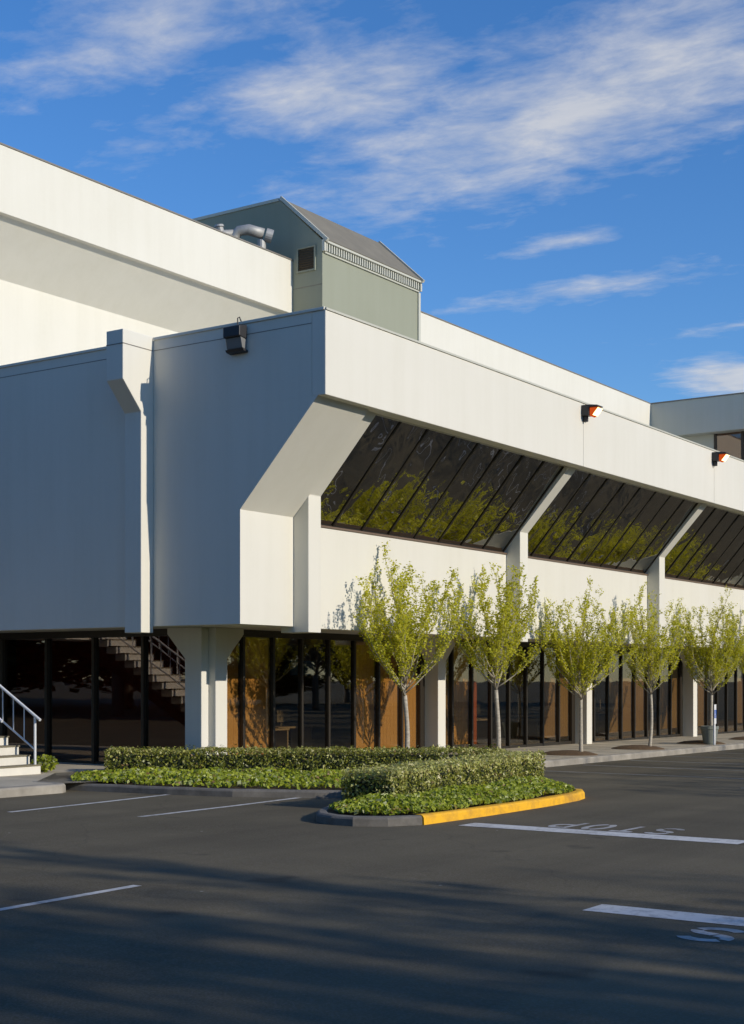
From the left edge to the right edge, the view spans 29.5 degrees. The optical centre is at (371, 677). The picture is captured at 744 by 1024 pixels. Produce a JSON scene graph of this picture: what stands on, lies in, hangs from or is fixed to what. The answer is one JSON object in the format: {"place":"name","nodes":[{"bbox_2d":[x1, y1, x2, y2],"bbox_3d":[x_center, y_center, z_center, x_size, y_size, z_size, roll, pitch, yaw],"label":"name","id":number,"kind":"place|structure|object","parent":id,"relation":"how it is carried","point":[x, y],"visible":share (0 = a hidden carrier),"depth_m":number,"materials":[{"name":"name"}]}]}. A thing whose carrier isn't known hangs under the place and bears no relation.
{"place":"outdoors","nodes":[
{"label":"outdoors","id":0,"kind":"place"},
{"bbox_2d":[0,748,743,1023],"bbox_3d":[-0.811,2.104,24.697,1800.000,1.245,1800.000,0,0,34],"label":"parking lot","id":1,"kind":"structure","parent":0,"point":[615,895],"depth_m":11.57,"materials":[{"name":"grey asphalt"}]},
{"bbox_2d":[64,783,584,826],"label":"kerb","id":2,"kind":"structure","parent":1,"relation":"on","point":[323,816],"depth_m":21.81,"materials":[{"name":"concrete"}]},
{"bbox_2d":[82,778,573,815],"bbox_3d":[-0.990,2.008,23.671,8.909,0.335,10.473,0,0,-9],"label":"soil bed","id":3,"kind":"object","parent":1,"relation":"on","point":[301,788],"visible":0.16,"depth_m":23.84,"materials":[{"name":"soil"}]},
{"bbox_2d":[71,766,366,789],"bbox_3d":[-2.087,1.758,25.138,6.888,0.244,3.865,0,0,0],"label":"ground cover","id":4,"kind":"object","parent":3,"relation":"on","point":[216,777],"visible":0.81,"depth_m":24.58,"materials":[{"name":"green plant"}]},
{"bbox_2d":[103,744,505,770],"bbox_3d":[-1.265,1.611,27.413,7.777,0.638,1.044,0,0,-2],"label":"hedge","id":5,"kind":"object","parent":3,"relation":"on","point":[289,759],"visible":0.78,"depth_m":27.10,"materials":[{"name":"green plant"}]},
{"bbox_2d":[353,540,476,754],"bbox_3d":[0.597,-0.453,28.642,2.534,4.824,2.915,0,0,34],"label":"street tree","id":6,"kind":"object","parent":3,"relation":"on","point":[403,638],"visible":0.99,"depth_m":28.56,"materials":[{"name":"green plant"}]},
{"bbox_2d":[341,747,546,800],"bbox_3d":[1.384,1.596,23.341,1.050,0.668,6.134,0,0,29],"label":"hedge","id":7,"kind":"object","parent":3,"relation":"on","point":[412,777],"visible":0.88,"depth_m":22.17,"materials":[{"name":"green plant"}]},
{"bbox_2d":[328,775,574,815],"bbox_3d":[1.809,1.748,22.306,1.917,0.308,8.345,0,0,30],"label":"ground cover","id":8,"kind":"object","parent":3,"relation":"on","point":[454,797],"visible":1,"depth_m":20.31,"materials":[{"name":"green plant"}]},
{"bbox_2d":[0,142,743,763],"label":"office building","id":9,"kind":"structure","parent":1,"relation":"on","point":[198,524],"depth_m":30.83,"materials":[{"name":"beige paint"}]},
{"bbox_2d":[0,636,184,763],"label":"storefront window","id":10,"kind":"structure","parent":9,"relation":"in","point":[89,696],"depth_m":30.22,"materials":[{"name":"black glass"}]},
{"bbox_2d":[223,317,247,354],"bbox_3d":[-2.466,-6.240,25.703,0.410,0.680,0.299,0,0,34],"label":"floodlight","id":11,"kind":"object","parent":9,"relation":"attached to","point":[235,337],"visible":1,"depth_m":25.61,"materials":[{"name":"grey metal"}]},
{"bbox_2d":[214,224,273,247],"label":"roof duct","id":12,"kind":"object","parent":9,"relation":"attached to","point":[249,230],"visible":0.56,"depth_m":41.66,"materials":[{"name":"metal"}]},
{"bbox_2d":[238,728,289,748],"bbox_3d":[-2.544,1.325,32.141,0.650,1.160,1.350,0,0,34],"label":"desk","id":13,"kind":"object","parent":9,"relation":"on","point":[281,736],"visible":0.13,"depth_m":32.56,"materials":[{"name":"brown wood"}]},
{"bbox_2d":[268,708,312,753],"bbox_3d":[-2.082,1.325,33.883,0.650,1.160,1.350,0,0,34],"label":"desk","id":14,"kind":"object","parent":9,"relation":"on","point":[282,715],"visible":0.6,"depth_m":34.24,"materials":[{"name":"brown wood"}]},
{"bbox_2d":[239,637,424,754],"bbox_3d":[-1.004,0.773,32.047,0.120,3.254,8.084,0,0,34],"label":"storefront window","id":15,"kind":"structure","parent":9,"relation":"in","point":[421,684],"depth_m":32.02,"materials":[{"name":"brown metal"}]},
{"bbox_2d":[321,415,564,551],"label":"ribbon window","id":16,"kind":"structure","parent":9,"relation":"in","point":[400,479],"depth_m":29.92,"materials":[{"name":"black glass"}]},
{"bbox_2d":[446,719,486,746],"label":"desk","id":17,"kind":"object","parent":9,"relation":"on","point":[481,731],"visible":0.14,"depth_m":40.01,"materials":[{"name":"brown wood"}]},
{"bbox_2d":[467,670,476,744],"bbox_3d":[2.689,0.800,38.104,0.080,2.000,0.400,0,0,34],"label":"door panel","id":18,"kind":"structure","parent":9,"relation":"in","point":[475,672],"depth_m":38.19,"materials":[{"name":"brown"}]},
{"bbox_2d":[449,645,574,751],"bbox_3d":[3.755,0.773,39.030,0.120,3.254,8.084,0,0,34],"label":"storefront window","id":19,"kind":"structure","parent":9,"relation":"in","point":[451,657],"depth_m":39.02,"materials":[{"name":"brown metal"}]},
{"bbox_2d":[581,404,602,421],"bbox_3d":[5.151,-6.180,33.062,0.421,0.380,0.300,0,0,34],"label":"wall lamp","id":20,"kind":"object","parent":9,"relation":"attached to","point":[591,410],"visible":1,"depth_m":32.98,"materials":[{"name":"grey metal"}]},
{"bbox_2d":[528,470,697,573],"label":"ribbon window","id":21,"kind":"structure","parent":9,"relation":"in","point":[594,520],"depth_m":37.03,"materials":[{"name":"brown glass"}]},
{"bbox_2d":[592,651,682,742],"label":"storefront window","id":22,"kind":"structure","parent":9,"relation":"in","point":[680,665],"depth_m":46.79,"materials":[{"name":"brown metal"}]},
{"bbox_2d":[665,506,743,588],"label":"ribbon window","id":23,"kind":"structure","parent":9,"relation":"in","point":[711,551],"depth_m":43.29,"materials":[{"name":"brown glass"}]},
{"bbox_2d":[697,656,743,734],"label":"storefront window","id":24,"kind":"structure","parent":9,"relation":"in","point":[735,672],"depth_m":52.95,"materials":[{"name":"brown metal"}]},
{"bbox_2d":[712,452,729,465],"bbox_3d":[9.865,-6.180,39.978,0.421,0.380,0.300,0,0,34],"label":"wall lamp","id":25,"kind":"object","parent":9,"relation":"attached to","point":[720,457],"visible":1,"depth_m":39.89,"materials":[{"name":"grey metal"}]},
{"bbox_2d":[0,732,743,797],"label":"pavement","id":26,"kind":"structure","parent":0,"point":[52,781],"depth_m":35.56,"materials":[{"name":"concrete"}]},
{"bbox_2d":[0,685,41,775],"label":"staircase","id":27,"kind":"structure","parent":26,"relation":"on","point":[13,762],"depth_m":26.68,"materials":[{"name":"white paint"}]},
{"bbox_2d":[30,754,58,771],"bbox_3d":[-6.297,1.659,27.194,0.556,0.384,0.519,0,0,34],"label":"shrub","id":28,"kind":"object","parent":26,"relation":"on","point":[49,763],"visible":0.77,"depth_m":27.12,"materials":[{"name":"green plant"}]},
{"bbox_2d":[437,562,564,747],"bbox_3d":[2.795,-0.368,31.759,3.069,4.729,2.242,0,0,8],"label":"street tree","id":29,"kind":"object","parent":26,"relation":"on","point":[503,625],"visible":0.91,"depth_m":31.74,"materials":[{"name":"green plant"}]},
{"bbox_2d":[533,576,652,751],"bbox_3d":[5.254,-0.254,35.236,2.573,4.544,2.639,0,0,42],"label":"street tree","id":30,"kind":"object","parent":26,"relation":"on","point":[559,646],"visible":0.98,"depth_m":35.16,"materials":[{"name":"green plant"}]},
{"bbox_2d":[607,582,696,745],"bbox_3d":[7.607,-0.294,38.837,2.360,4.716,2.819,0,0,29],"label":"street tree","id":31,"kind":"object","parent":26,"relation":"on","point":[653,653],"visible":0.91,"depth_m":38.83,"materials":[{"name":"green plant"}]},
{"bbox_2d":[674,587,743,725],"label":"street tree","id":32,"kind":"object","parent":26,"relation":"on","point":[716,667],"visible":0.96,"depth_m":42.56,"materials":[{"name":"green plant"}]},
{"bbox_2d":[700,726,718,744],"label":"planter","id":33,"kind":"object","parent":26,"relation":"on","point":[707,734],"visible":0.95,"depth_m":42.17,"materials":[{"name":"grey concrete"}]},
{"bbox_2d":[713,704,715,744],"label":"parking sign","id":34,"kind":"object","parent":26,"relation":"on","point":[714,731],"visible":0.97,"depth_m":41.93,"materials":[{"name":"white metal"}]},
{"bbox_2d":[725,610,743,673],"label":"street tree","id":35,"kind":"object","parent":26,"relation":"on","point":[741,666],"visible":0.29,"depth_m":46.39,"materials":[{"name":"green plant"}]},
{"bbox_2d":[0,0,743,402],"label":"sky","id":36,"kind":"structure","parent":0,"point":[562,180],"materials":[{"name":"blue"}]},
{"bbox_2d":[477,703,495,741],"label":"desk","id":37,"kind":"object","parent":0,"point":[493,726],"visible":0.17,"depth_m":41.62,"materials":[{"name":"brown"}]},
{"bbox_2d":[500,702,538,742],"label":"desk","id":38,"kind":"object","parent":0,"point":[532,727],"visible":0.8,"depth_m":42.10,"materials":[{"name":"grey"}]},
{"bbox_2d":[555,714,568,737],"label":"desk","id":39,"kind":"object","parent":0,"point":[555,728],"visible":0.04,"depth_m":45.11,"materials":[{"name":"brown wood"}]},
{"bbox_2d":[595,700,614,734],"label":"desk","id":40,"kind":"object","parent":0,"point":[599,722],"visible":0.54,"depth_m":47.65,"materials":[{"name":"grey"}]}
]}

